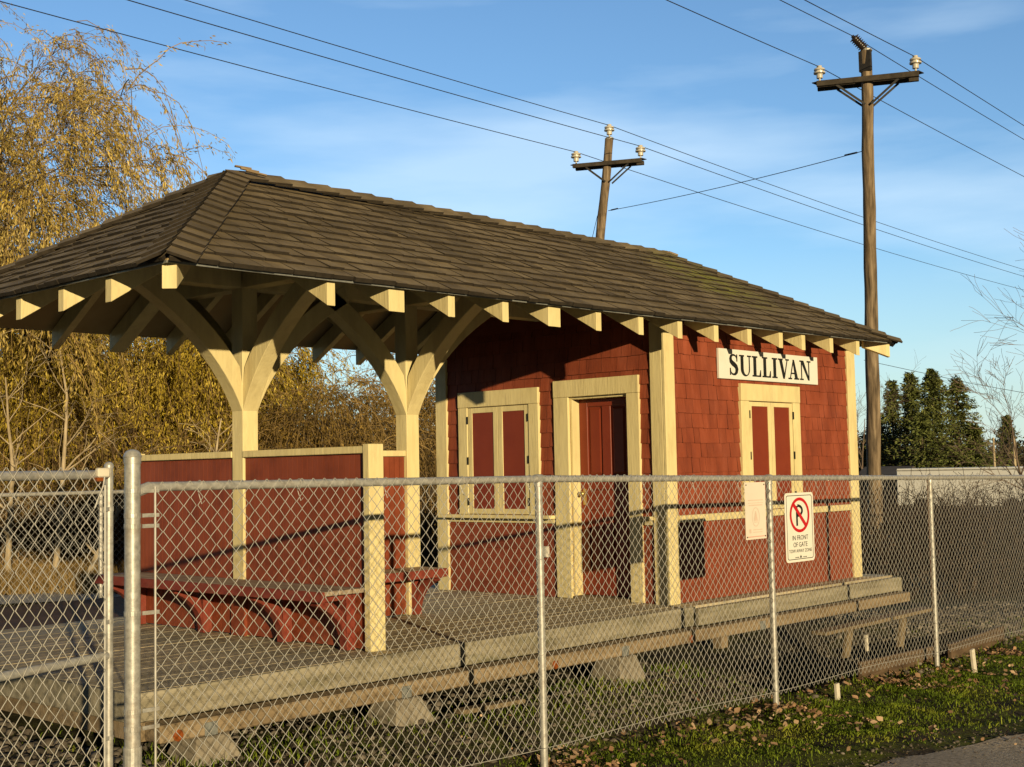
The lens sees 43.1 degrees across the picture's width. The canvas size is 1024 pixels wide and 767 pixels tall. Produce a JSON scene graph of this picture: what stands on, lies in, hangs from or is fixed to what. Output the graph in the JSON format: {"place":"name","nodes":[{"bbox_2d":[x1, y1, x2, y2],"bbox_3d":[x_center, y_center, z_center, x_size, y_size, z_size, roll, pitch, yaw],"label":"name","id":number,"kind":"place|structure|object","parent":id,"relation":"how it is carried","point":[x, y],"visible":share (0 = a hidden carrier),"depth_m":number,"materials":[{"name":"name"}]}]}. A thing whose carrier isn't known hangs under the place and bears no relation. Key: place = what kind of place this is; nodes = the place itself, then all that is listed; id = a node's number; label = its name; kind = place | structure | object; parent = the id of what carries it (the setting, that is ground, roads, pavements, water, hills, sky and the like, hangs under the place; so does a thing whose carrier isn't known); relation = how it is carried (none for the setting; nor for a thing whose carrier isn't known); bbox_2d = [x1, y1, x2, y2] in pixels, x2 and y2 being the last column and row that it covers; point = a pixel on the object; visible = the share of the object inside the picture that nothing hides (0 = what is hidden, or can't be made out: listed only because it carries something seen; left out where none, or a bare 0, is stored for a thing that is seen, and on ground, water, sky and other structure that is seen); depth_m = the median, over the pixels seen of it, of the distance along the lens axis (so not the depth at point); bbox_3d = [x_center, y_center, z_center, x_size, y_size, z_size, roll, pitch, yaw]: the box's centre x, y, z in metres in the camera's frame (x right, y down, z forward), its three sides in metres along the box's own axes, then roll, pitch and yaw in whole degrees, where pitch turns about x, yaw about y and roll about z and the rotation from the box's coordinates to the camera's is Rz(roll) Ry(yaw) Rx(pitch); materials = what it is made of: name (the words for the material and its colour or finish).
{"place":"outdoors","nodes":[
{"label":"outdoors","id":0,"kind":"place"},
{"bbox_2d":[0,591,120,603],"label":"path","id":1,"kind":"structure","parent":0,"point":[55,597],"depth_m":20.65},
{"bbox_2d":[0,489,1023,766],"bbox_3d":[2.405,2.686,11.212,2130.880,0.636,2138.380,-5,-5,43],"label":"ground","id":2,"kind":"structure","parent":0,"point":[966,733],"depth_m":9.59,"materials":[{"name":"green plant"}]},
{"bbox_2d":[0,345,75,575],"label":"slender tree","id":3,"kind":"object","parent":2,"relation":"on","point":[13,463],"visible":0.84,"depth_m":24.21,"materials":[{"name":"brown plant"}]},
{"bbox_2d":[0,596,123,629],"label":"timber landing","id":4,"kind":"object","parent":2,"relation":"on","point":[56,614],"visible":0.23,"depth_m":12.99,"materials":[{"name":"grey wood"}]},
{"bbox_2d":[0,490,123,606],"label":"chain link fence","id":5,"kind":"object","parent":2,"relation":"on","point":[100,546],"visible":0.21,"depth_m":14.55,"materials":[{"name":"metal"}]},
{"bbox_2d":[0,329,139,571],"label":"slender tree","id":6,"kind":"object","parent":2,"relation":"on","point":[60,514],"visible":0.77,"depth_m":24.79,"materials":[{"name":"brown plant"}]},
{"bbox_2d":[0,73,160,466],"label":"willow tree","id":7,"kind":"object","parent":2,"relation":"on","point":[60,212],"visible":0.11,"depth_m":29.43,"materials":[{"name":"yellow plant"}]},
{"bbox_2d":[0,0,236,458],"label":"willow tree","id":8,"kind":"object","parent":2,"relation":"on","point":[80,102],"visible":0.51,"depth_m":26.63,"materials":[{"name":"yellow plant"}]},
{"bbox_2d":[71,434,170,574],"bbox_3d":[-7.338,2.350,23.999,2.008,2.916,1.428,-5,-5,43],"label":"slender tree","id":9,"kind":"object","parent":2,"relation":"on","point":[117,512],"visible":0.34,"depth_m":24.01,"materials":[{"name":"brown plant"}]},
{"bbox_2d":[0,328,301,551],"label":"willow tree","id":10,"kind":"object","parent":2,"relation":"on","point":[188,395],"visible":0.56,"depth_m":29.28,"materials":[{"name":"yellow plant"}]},
{"bbox_2d":[0,334,377,514],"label":"willow tree","id":11,"kind":"object","parent":2,"relation":"on","point":[291,371],"visible":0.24,"depth_m":30.37,"materials":[{"name":"yellow plant"}]},
{"bbox_2d":[165,732,241,766],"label":"concrete pier","id":12,"kind":"structure","parent":2,"relation":"on","point":[203,750],"depth_m":7.81,"materials":[{"name":"grey concrete"}]},
{"bbox_2d":[0,363,437,568],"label":"thicket","id":13,"kind":"object","parent":2,"relation":"on","point":[26,545],"depth_m":27.41,"materials":[{"name":"brown plant"}]},
{"bbox_2d":[0,556,437,594],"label":"dry grass","id":14,"kind":"structure","parent":2,"relation":"on","point":[41,580],"depth_m":22.45,"materials":[{"name":"beige plant"}]},
{"bbox_2d":[179,404,270,451],"bbox_3d":[-5.916,1.959,24.935,2.181,3.806,2.089,-2,-4,7],"label":"slender tree","id":15,"kind":"object","parent":2,"relation":"on","point":[217,441],"visible":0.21,"depth_m":25.20,"materials":[{"name":"brown plant"}]},
{"bbox_2d":[113,359,436,529],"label":"background wood","id":16,"kind":"object","parent":2,"relation":"on","point":[367,375],"visible":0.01,"depth_m":41.41,"materials":[{"name":"brown plant"}]},
{"bbox_2d":[140,356,436,531],"bbox_3d":[-4.672,1.436,30.131,8.070,5.932,6.109,-1,-4,0],"label":"willow tree","id":17,"kind":"object","parent":2,"relation":"on","point":[320,433],"visible":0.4,"depth_m":29.63,"materials":[{"name":"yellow plant"}]},
{"bbox_2d":[278,351,436,513],"bbox_3d":[-3.090,1.441,33.230,6.874,6.271,7.704,-5,-5,43],"label":"willow tree","id":18,"kind":"object","parent":2,"relation":"on","point":[430,402],"visible":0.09,"depth_m":33.48,"materials":[{"name":"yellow plant"}]},
{"bbox_2d":[364,696,434,726],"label":"concrete pier","id":19,"kind":"structure","parent":2,"relation":"on","point":[400,711],"depth_m":8.97,"materials":[{"name":"grey concrete"}]},
{"bbox_2d":[0,574,909,743],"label":"platform deck","id":20,"kind":"structure","parent":2,"relation":"on","point":[147,666],"depth_m":9.69,"materials":[{"name":"wood"}]},
{"bbox_2d":[95,572,364,650],"bbox_3d":[-2.321,1.788,10.268,3.098,0.449,0.411,-5,-5,43],"label":"bench","id":21,"kind":"object","parent":20,"relation":"on","point":[147,579],"visible":0.69,"depth_m":9.91,"materials":[{"name":"paint"}]},
{"bbox_2d":[385,567,447,614],"bbox_3d":[-1.299,1.831,11.017,0.398,0.422,1.738,-5,-5,43],"label":"bench","id":22,"kind":"object","parent":20,"relation":"on","point":[402,575],"visible":0.28,"depth_m":11.49,"materials":[{"name":"paint"}]},
{"bbox_2d":[0,165,902,651],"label":"train station","id":23,"kind":"object","parent":20,"relation":"on","point":[532,349],"visible":0.88,"depth_m":12.02,"materials":[{"name":"red paint"}]},
{"bbox_2d":[458,387,540,514],"bbox_3d":[-0.140,0.722,13.642,1.163,1.305,0.050,-5,-5,43],"label":"window","id":24,"kind":"structure","parent":23,"relation":"in","point":[502,440],"depth_m":13.62,"materials":[{"name":"beige paint"}]},
{"bbox_2d":[579,397,630,596],"bbox_3d":[0.937,1.117,12.787,0.692,1.946,0.126,-5,-5,43],"label":"door","id":25,"kind":"structure","parent":23,"relation":"in","point":[603,422],"depth_m":12.83,"materials":[{"name":"paint"}]},
{"bbox_2d":[716,348,817,384],"bbox_3d":[2.700,-0.169,13.574,0.036,0.302,1.920,-5,-5,43],"label":"station sign","id":26,"kind":"object","parent":23,"relation":"attached to","point":[754,366],"visible":1,"depth_m":13.49,"materials":[{"name":"white paint"}]},
{"bbox_2d":[738,383,802,510],"bbox_3d":[2.706,0.661,13.520,0.050,1.291,1.147,-5,-5,43],"label":"window","id":27,"kind":"structure","parent":23,"relation":"in","point":[770,433],"depth_m":13.51,"materials":[{"name":"beige paint"}]},
{"bbox_2d":[454,698,524,714],"bbox_3d":[-0.156,2.340,9.409,0.100,0.047,0.650,-5,-5,43],"label":"loose plank","id":28,"kind":"object","parent":2,"relation":"on","point":[492,706],"visible":0.76,"depth_m":9.36,"materials":[{"name":"brown wood"}]},
{"bbox_2d":[4,615,1023,766],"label":"grass","id":29,"kind":"structure","parent":2,"relation":"on","point":[962,678],"depth_m":9.75,"materials":[{"name":"green plant"}]},
{"bbox_2d":[123,449,1023,766],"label":"chain link fence","id":30,"kind":"object","parent":2,"relation":"on","point":[135,489],"visible":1,"depth_m":8.15,"materials":[{"name":"metal"}]},
{"bbox_2d":[0,462,113,766],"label":"chain link gate","id":31,"kind":"structure","parent":30,"relation":"attached to","point":[105,474],"depth_m":5.67,"materials":[{"name":"metal"}]},
{"bbox_2d":[744,482,766,539],"bbox_3d":[1.908,0.996,10.159,0.010,0.444,0.315,-4,-5,41],"label":"faded poster","id":32,"kind":"object","parent":30,"relation":"attached to","point":[755,511],"visible":1,"depth_m":10.16,"materials":[{"name":"paper"}]},
{"bbox_2d":[784,492,814,562],"bbox_3d":[2.365,1.179,10.652,0.006,0.563,0.450,-5,-5,43],"label":"no parking sign","id":33,"kind":"object","parent":30,"relation":"attached to","point":[799,528],"visible":1,"depth_m":10.64,"materials":[{"name":"white metal"}]},
{"bbox_2d":[571,124,646,239],"bbox_3d":[2.600,-1.446,36.785,2.702,11.910,0.668,-3,-4,23],"label":"utility pole","id":34,"kind":"object","parent":2,"relation":"on","point":[607,164],"visible":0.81,"depth_m":36.90,"materials":[{"name":"brown wood"}]},
{"bbox_2d":[0,1,1022,289],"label":"power line","id":35,"kind":"object","parent":34,"relation":"attached to","point":[424,113],"visible":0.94,"depth_m":31.33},
{"bbox_2d":[128,0,1021,275],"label":"power line","id":36,"kind":"object","parent":34,"relation":"attached to","point":[507,109],"visible":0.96,"depth_m":31.43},
{"bbox_2d":[185,0,1023,269],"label":"power line","id":37,"kind":"object","parent":34,"relation":"attached to","point":[539,105],"visible":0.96,"depth_m":33.59,"materials":[{"name":"black metal"}]},
{"bbox_2d":[589,654,645,683],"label":"concrete pier","id":38,"kind":"structure","parent":2,"relation":"on","point":[615,668],"depth_m":10.79,"materials":[{"name":"grey concrete"}]},
{"bbox_2d":[274,636,1023,766],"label":"fallen leaves","id":39,"kind":"object","parent":2,"relation":"on","point":[731,728],"visible":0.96,"depth_m":9.81,"materials":[{"name":"brown plant"}]},
{"bbox_2d":[834,683,840,699],"bbox_3d":[2.722,2.624,10.837,0.028,0.239,0.069,-5,-5,43],"label":"wooden stake","id":40,"kind":"object","parent":2,"relation":"on","point":[837,689],"visible":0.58,"depth_m":10.82,"materials":[{"name":"paint"}]},
{"bbox_2d":[864,634,868,659],"bbox_3d":[3.665,2.851,13.367,0.028,0.521,0.055,-5,-5,43],"label":"wooden stake","id":41,"kind":"object","parent":2,"relation":"on","point":[866,647],"visible":0.38,"depth_m":13.36,"materials":[{"name":"paint"}]},
{"bbox_2d":[812,34,923,561],"bbox_3d":[7.574,-1.761,26.948,2.247,11.012,1.018,-2,-4,18],"label":"utility pole","id":42,"kind":"object","parent":2,"relation":"on","point":[867,80],"visible":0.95,"depth_m":26.89,"materials":[{"name":"brown wood"}]},
{"bbox_2d":[608,151,861,210],"bbox_3d":[5.018,-4.882,32.000,0.040,0.868,10.952,1,-4,-24],"label":"span cable","id":43,"kind":"object","parent":42,"relation":"attached to","point":[744,181],"visible":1,"depth_m":30.66,"materials":[{"name":"black metal"}]},
{"bbox_2d":[667,0,1023,176],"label":"power line","id":44,"kind":"object","parent":42,"relation":"attached to","point":[832,74],"visible":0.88,"depth_m":26.93,"materials":[{"name":"black metal"}]},
{"bbox_2d":[780,0,1023,139],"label":"power line","id":45,"kind":"object","parent":42,"relation":"attached to","point":[900,65],"visible":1,"depth_m":28.81,"materials":[{"name":"black metal"}]},
{"bbox_2d":[805,0,1023,125],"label":"power line","id":46,"kind":"object","parent":42,"relation":"attached to","point":[910,54],"visible":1,"depth_m":26.32,"materials":[{"name":"black metal"}]},
{"bbox_2d":[811,607,931,681],"bbox_3d":[3.707,2.726,13.128,0.160,0.713,2.320,-5,-5,43],"label":"bench","id":47,"kind":"object","parent":2,"relation":"on","point":[851,629],"visible":0.56,"depth_m":12.81,"materials":[{"name":"wood"}]},
{"bbox_2d":[857,425,897,486],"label":"conifer tree","id":48,"kind":"object","parent":2,"relation":"on","point":[864,450],"visible":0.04,"depth_m":104.02,"materials":[{"name":"green plant"}]},
{"bbox_2d":[855,357,924,469],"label":"bare tree","id":49,"kind":"object","parent":2,"relation":"on","point":[861,453],"visible":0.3,"depth_m":62.17,"materials":[{"name":"brown plant"}]},
{"bbox_2d":[859,378,923,485],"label":"conifer tree","id":50,"kind":"object","parent":2,"relation":"on","point":[889,417],"visible":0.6,"depth_m":100.08,"materials":[{"name":"green plant"}]},
{"bbox_2d":[858,645,933,679],"bbox_3d":[3.702,2.656,12.364,0.045,0.205,1.654,-4,-5,41],"label":"edging board","id":51,"kind":"object","parent":2,"relation":"on","point":[882,671],"visible":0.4,"depth_m":12.22,"materials":[{"name":"brown wood"}]},
{"bbox_2d":[859,481,950,570],"bbox_3d":[7.484,2.750,24.857,2.008,1.827,1.131,-5,-5,43],"label":"bare shrub","id":52,"kind":"object","parent":2,"relation":"on","point":[911,515],"visible":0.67,"depth_m":24.84,"materials":[{"name":"brown plant"}]},
{"bbox_2d":[881,371,960,466],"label":"conifer tree","id":53,"kind":"object","parent":2,"relation":"on","point":[908,395],"visible":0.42,"depth_m":103.11,"materials":[{"name":"green plant"}]},
{"bbox_2d":[881,368,974,467],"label":"conifer tree","id":54,"kind":"object","parent":2,"relation":"on","point":[931,401],"visible":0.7,"depth_m":98.01,"materials":[{"name":"green plant"}]},
{"bbox_2d":[885,408,976,467],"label":"conifer tree","id":55,"kind":"object","parent":2,"relation":"on","point":[922,428],"visible":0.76,"depth_m":95.91,"materials":[{"name":"green plant"}]},
{"bbox_2d":[848,461,1023,600],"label":"brambles","id":56,"kind":"object","parent":2,"relation":"on","point":[977,559],"visible":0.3,"depth_m":24.26,"materials":[{"name":"brown plant"}]},
{"bbox_2d":[857,428,1023,487],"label":"distant woods","id":57,"kind":"object","parent":2,"relation":"on","point":[1020,449],"visible":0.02,"depth_m":110.73,"materials":[{"name":"plant"}]},
{"bbox_2d":[900,482,995,562],"bbox_3d":[9.137,2.895,27.364,1.727,1.809,2.194,-5,-5,43],"label":"bare shrub","id":58,"kind":"object","parent":2,"relation":"on","point":[966,524],"visible":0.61,"depth_m":27.10,"materials":[{"name":"brown plant"}]},
{"bbox_2d":[896,466,1023,512],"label":"white trailer","id":59,"kind":"object","parent":2,"relation":"on","point":[942,471],"visible":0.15,"depth_m":50.51,"materials":[{"name":"metal"}]},
{"bbox_2d":[908,374,1021,466],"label":"conifer tree","id":60,"kind":"object","parent":2,"relation":"on","point":[958,415],"visible":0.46,"depth_m":101.05,"materials":[{"name":"green plant"}]},
{"bbox_2d":[969,648,976,672],"bbox_3d":[4.407,2.696,12.368,0.028,0.335,0.118,-5,-5,43],"label":"wooden stake","id":61,"kind":"object","parent":2,"relation":"on","point":[973,659],"visible":0.58,"depth_m":12.35,"materials":[{"name":"paint"}]},
{"bbox_2d":[947,625,1003,658],"bbox_3d":[4.917,2.752,13.702,0.045,0.215,1.637,-4,-5,38],"label":"edging board","id":62,"kind":"object","parent":2,"relation":"on","point":[961,651],"visible":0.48,"depth_m":13.61,"materials":[{"name":"brown wood"}]},
{"bbox_2d":[934,319,1023,497],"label":"bare tree","id":63,"kind":"object","parent":2,"relation":"on","point":[999,424],"visible":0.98,"depth_m":35.75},
{"bbox_2d":[946,423,1016,466],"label":"conifer tree","id":64,"kind":"object","parent":2,"relation":"on","point":[973,434],"visible":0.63,"depth_m":96.80,"materials":[{"name":"green plant"}]},
{"bbox_2d":[953,454,1023,567],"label":"bare shrub","id":65,"kind":"object","parent":2,"relation":"on","point":[1008,530],"visible":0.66,"depth_m":24.18,"materials":[{"name":"brown plant"}]},
{"bbox_2d":[954,230,1023,364],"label":"bare tree","id":66,"kind":"object","parent":2,"relation":"on","point":[999,308],"visible":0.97,"depth_m":33.78,"materials":[{"name":"brown plant"}]},
{"bbox_2d":[992,438,995,466],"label":"post","id":67,"kind":"object","parent":2,"relation":"on","point":[994,463],"visible":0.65,"depth_m":85.06,"materials":[{"name":"brown wood"}]},
{"bbox_2d":[981,460,1023,559],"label":"bare shrub","id":68,"kind":"object","parent":2,"relation":"on","point":[1009,505],"visible":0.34,"depth_m":25.83,"materials":[{"name":"brown plant"}]},
{"bbox_2d":[996,415,1023,462],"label":"conifer tree","id":69,"kind":"object","parent":2,"relation":"on","point":[1006,417],"visible":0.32,"depth_m":120.02,"materials":[{"name":"green plant"}]},
{"bbox_2d":[1012,437,1015,465],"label":"post","id":70,"kind":"object","parent":2,"relation":"on","point":[1014,460],"depth_m":70.05,"materials":[{"name":"brown wood"}]},
{"bbox_2d":[0,599,1023,766],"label":"gravel","id":71,"kind":"structure","parent":0,"point":[55,762],"depth_m":9.81,"materials":[{"name":"stone"}]},
{"bbox_2d":[0,0,1023,456],"label":"sky","id":72,"kind":"structure","parent":0,"point":[663,72],"materials":[{"name":"blue"}]},
{"bbox_2d":[859,466,915,510],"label":"dark shed","id":73,"kind":"structure","parent":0,"point":[888,470],"depth_m":56.19,"materials":[{"name":"grey"}]},
{"bbox_2d":[872,734,1023,766],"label":"road","id":74,"kind":"structure","parent":0,"point":[1009,753],"depth_m":8.48,"materials":[{"name":"grey asphalt"}]},
{"bbox_2d":[879,363,1023,392],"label":"cable","id":75,"kind":"object","parent":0,"point":[949,378],"visible":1,"depth_m":59.99,"materials":[{"name":"black metal"}]}
]}

